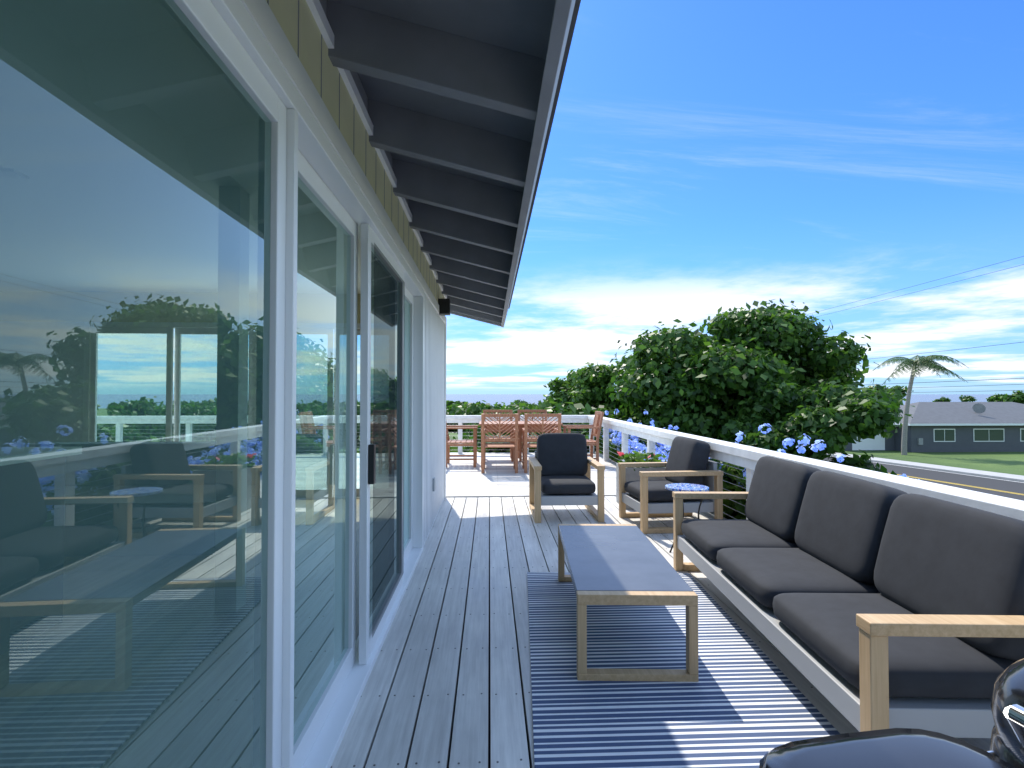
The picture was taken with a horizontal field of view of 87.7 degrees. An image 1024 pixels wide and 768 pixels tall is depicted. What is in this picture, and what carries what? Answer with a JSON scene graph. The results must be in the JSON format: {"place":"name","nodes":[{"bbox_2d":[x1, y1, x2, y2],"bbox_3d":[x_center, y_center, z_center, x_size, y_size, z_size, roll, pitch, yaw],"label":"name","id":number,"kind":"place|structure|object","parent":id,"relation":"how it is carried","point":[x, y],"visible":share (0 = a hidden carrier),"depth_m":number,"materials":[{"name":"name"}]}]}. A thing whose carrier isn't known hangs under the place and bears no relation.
{"place":"outdoors","nodes":[
{"label":"outdoors","id":0,"kind":"place"},
{"bbox_2d":[0,0,360,767],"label":"house interior","id":1,"kind":"object","parent":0,"point":[128,142],"visible":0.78,"depth_m":2.78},
{"bbox_2d":[97,394,1011,407],"bbox_3d":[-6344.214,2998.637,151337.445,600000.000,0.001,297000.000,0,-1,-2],"label":"ocean water","id":2,"kind":"structure","parent":0,"point":[104,400],"depth_m":18976.47,"materials":[{"name":"blue liquid"}]},
{"bbox_2d":[97,408,1023,475],"bbox_3d":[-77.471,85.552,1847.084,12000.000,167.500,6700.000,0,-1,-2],"label":"terrain","id":3,"kind":"structure","parent":0,"point":[1007,462],"depth_m":43.06,"materials":[{"name":"green plant"}]},
{"bbox_2d":[140,426,358,441],"bbox_3d":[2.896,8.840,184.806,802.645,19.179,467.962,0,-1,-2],"label":"tree trunks","id":4,"kind":"object","parent":3,"relation":"on","point":[211,434],"depth_m":56.70,"materials":[{"name":"brown plant"}]},
{"bbox_2d":[296,432,602,453],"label":"shrubs","id":5,"kind":"object","parent":3,"relation":"on","point":[306,448],"depth_m":11.48,"materials":[{"name":"green plant"}]},
{"bbox_2d":[296,434,745,491],"bbox_3d":[-2.713,2.612,3.791,12.900,3.821,19.900,0,-1,-2],"label":"hedge","id":6,"kind":"object","parent":3,"relation":"on","point":[734,481],"visible":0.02,"depth_m":5.25,"materials":[{"name":"green plant"}]},
{"bbox_2d":[97,334,1023,452],"bbox_3d":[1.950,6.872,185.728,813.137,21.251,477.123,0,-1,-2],"label":"tree crowns","id":7,"kind":"object","parent":3,"relation":"on","point":[190,408],"visible":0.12,"depth_m":55.43,"materials":[{"name":"green plant"}]},
{"bbox_2d":[533,362,640,420],"bbox_3d":[3.958,2.240,25.690,6.868,6.512,5.930,0,-1,-2],"label":"open tree","id":8,"kind":"object","parent":3,"relation":"on","point":[585,384],"depth_m":23.99,"materials":[{"name":"green plant"}]},
{"bbox_2d":[598,298,914,441],"bbox_3d":[8.328,1.076,20.507,10.198,8.415,10.995,0,-1,-2],"label":"tree","id":9,"kind":"object","parent":3,"relation":"on","point":[697,384],"depth_m":17.86,"materials":[{"name":"green plant"}]},
{"bbox_2d":[594,409,919,518],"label":"hydrangea flowers","id":10,"kind":"object","parent":3,"relation":"on","point":[728,469],"depth_m":5.50,"materials":[{"name":"blue plant"}]},
{"bbox_2d":[715,377,906,474],"bbox_3d":[8.564,2.425,15.876,4.786,5.285,6.076,0,-1,-2],"label":"hydrangea bush","id":11,"kind":"object","parent":3,"relation":"on","point":[836,418],"depth_m":14.40,"materials":[{"name":"green plant"}]},
{"bbox_2d":[806,256,1023,392],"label":"power lines","id":12,"kind":"object","parent":3,"relation":"on","point":[946,350],"visible":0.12,"depth_m":35.79,"materials":[{"name":"black"}]},
{"bbox_2d":[869,355,966,454],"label":"palm tree","id":13,"kind":"object","parent":3,"relation":"on","point":[918,363],"visible":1,"depth_m":46.16,"materials":[{"name":"green plant"}]},
{"bbox_2d":[844,402,1023,451],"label":"neighbour house","id":14,"kind":"structure","parent":3,"relation":"on","point":[965,426],"depth_m":49.39,"materials":[{"name":"grey"}]},
{"bbox_2d":[97,0,1023,393],"label":"sky","id":15,"kind":"structure","parent":0,"point":[702,157],"materials":[{"name":"blue"}]},
{"bbox_2d":[295,452,990,767],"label":"deck floor","id":16,"kind":"structure","parent":0,"point":[448,684],"depth_m":2.77,"materials":[{"name":"grey wood"}]},
{"bbox_2d":[0,0,446,546],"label":"house walls","id":17,"kind":"structure","parent":16,"relation":"on","point":[42,333],"depth_m":6.13,"materials":[{"name":"white paint"}]},
{"bbox_2d":[83,0,449,767],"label":"door frames","id":18,"kind":"structure","parent":17,"relation":"attached to","point":[237,52],"depth_m":1.46,"materials":[{"name":"white wood"}]},
{"bbox_2d":[294,194,409,744],"bbox_3d":[-1.489,0.290,4.312,3.079,1.835,7.072,1,-1,-37],"label":"door glass","id":19,"kind":"object","parent":18,"relation":"in","point":[325,644],"visible":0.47,"depth_m":2.14,"materials":[{"name":"clear glass"}]},
{"bbox_2d":[372,243,404,637],"bbox_3d":[-0.663,0.263,2.925,0.001,1.835,0.900,0,-1,-2],"label":"screen door","id":20,"kind":"structure","parent":18,"relation":"in","point":[388,427],"depth_m":2.82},
{"bbox_2d":[319,0,580,326],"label":"roof eave","id":21,"kind":"object","parent":17,"relation":"attached to","point":[460,98],"visible":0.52,"depth_m":2.27,"materials":[{"name":"grey wood"}]},
{"bbox_2d":[446,422,477,466],"bbox_3d":[-0.930,0.957,9.403,0.650,0.944,0.596,0,-1,-2],"label":"dining chair","id":22,"kind":"object","parent":16,"relation":"on","point":[449,442],"visible":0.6,"depth_m":9.14,"materials":[{"name":"brown wood"}]},
{"bbox_2d":[483,410,513,461],"bbox_3d":[-0.268,0.972,10.196,0.596,0.944,0.650,0,-1,-2],"label":"dining chair","id":23,"kind":"object","parent":16,"relation":"on","point":[509,437],"visible":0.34,"depth_m":10.41,"materials":[{"name":"brown wood"}]},
{"bbox_2d":[481,414,518,472],"bbox_3d":[-0.204,0.943,8.668,0.596,0.944,0.650,0,-1,-2],"label":"dining chair","id":24,"kind":"object","parent":16,"relation":"on","point":[484,445],"visible":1,"depth_m":8.42,"materials":[{"name":"brown wood"}]},
{"bbox_2d":[479,421,562,461],"bbox_3d":[0.134,1.055,9.445,1.420,0.750,0.892,0,-1,-2],"label":"dining table","id":25,"kind":"object","parent":16,"relation":"on","point":[520,425],"visible":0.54,"depth_m":9.06,"materials":[{"name":"brown wood"}]},
{"bbox_2d":[517,410,549,460],"bbox_3d":[0.411,0.973,10.225,0.596,0.944,0.650,0,-1,-2],"label":"dining chair","id":26,"kind":"object","parent":16,"relation":"on","point":[520,438],"visible":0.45,"depth_m":10.43,"materials":[{"name":"brown wood"}]},
{"bbox_2d":[522,414,561,472],"bbox_3d":[0.476,0.944,8.696,0.596,0.944,0.650,0,-1,-2],"label":"dining chair","id":27,"kind":"object","parent":16,"relation":"on","point":[525,444],"visible":0.66,"depth_m":8.43,"materials":[{"name":"brown wood"}]},
{"bbox_2d":[97,415,1023,520],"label":"deck railing","id":28,"kind":"object","parent":16,"relation":"on","point":[746,457],"visible":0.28,"depth_m":4.60,"materials":[{"name":"paint"}]},
{"bbox_2d":[97,425,745,518],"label":"railing cables","id":29,"kind":"object","parent":28,"relation":"attached to","point":[450,446],"visible":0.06,"depth_m":10.98,"materials":[{"name":"silver metal"}]},
{"bbox_2d":[528,451,604,522],"bbox_3d":[0.546,1.046,5.569,0.696,0.620,0.768,0,-1,-2],"label":"armchair","id":30,"kind":"object","parent":16,"relation":"on","point":[538,498],"visible":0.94,"depth_m":5.20,"materials":[{"name":"brown wood"}]},
{"bbox_2d":[537,433,595,493],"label":"armchair cushions","id":31,"kind":"object","parent":30,"relation":"on","point":[562,459],"visible":0.91,"depth_m":5.65,"materials":[{"name":"black fabric"}]},
{"bbox_2d":[562,411,603,461],"bbox_3d":[1.258,0.959,9.495,0.650,0.944,0.596,0,-1,-2],"label":"dining chair","id":32,"kind":"object","parent":16,"relation":"on","point":[595,427],"visible":0.73,"depth_m":9.34,"materials":[{"name":"brown wood"}]},
{"bbox_2d":[616,451,665,509],"bbox_3d":[1.461,1.063,5.991,0.546,0.603,0.486,0,-1,-2],"label":"planter box","id":33,"kind":"object","parent":16,"relation":"on","point":[632,473],"visible":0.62,"depth_m":5.86,"materials":[{"name":"wood"}]},
{"bbox_2d":[618,460,723,533],"bbox_3d":[1.505,1.038,5.149,0.768,0.620,0.696,0,-1,-6],"label":"armchair","id":34,"kind":"object","parent":16,"relation":"on","point":[712,481],"visible":0.71,"depth_m":4.88,"materials":[{"name":"brown wood"}]},
{"bbox_2d":[624,436,710,501],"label":"armchair back cushions","id":35,"kind":"object","parent":34,"relation":"on","point":[687,454],"visible":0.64,"depth_m":4.97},
{"bbox_2d":[527,572,839,767],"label":"striped rug","id":36,"kind":"object","parent":16,"relation":"on","point":[744,702],"visible":0.89,"depth_m":2.20,"materials":[{"name":"fabric"}]},
{"bbox_2d":[558,524,698,681],"bbox_3d":[0.556,1.116,2.940,0.520,0.381,1.270,0,-1,1],"label":"coffee table","id":37,"kind":"object","parent":36,"relation":"on","point":[618,564],"visible":0.99,"depth_m":2.47,"materials":[{"name":"grey wood"}]},
{"bbox_2d":[664,483,709,552],"bbox_3d":[1.419,1.085,4.340,0.366,0.503,0.386,0,-1,-2],"label":"side table","id":38,"kind":"object","parent":16,"relation":"on","point":[672,487],"visible":0.43,"depth_m":4.29,"materials":[{"name":"blue metal"}]},
{"bbox_2d":[672,491,1023,737],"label":"sofa frame","id":39,"kind":"object","parent":16,"relation":"on","point":[870,705],"visible":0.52,"depth_m":1.69,"materials":[{"name":"beige wood"}]},
{"bbox_2d":[681,456,1023,698],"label":"sofa cushions","id":40,"kind":"object","parent":39,"relation":"on","point":[816,560],"visible":0.92,"depth_m":2.18,"materials":[{"name":"black fabric"}]},
{"bbox_2d":[759,658,1023,767],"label":"barbecue grill","id":41,"kind":"object","parent":16,"relation":"on","point":[901,748],"visible":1,"depth_m":0.74,"materials":[{"name":"black metal"}]},
{"bbox_2d":[822,452,1023,500],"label":"road asphalt","id":42,"kind":"structure","parent":0,"point":[1002,484],"depth_m":31.27,"materials":[{"name":"grey asphalt"}]}
]}

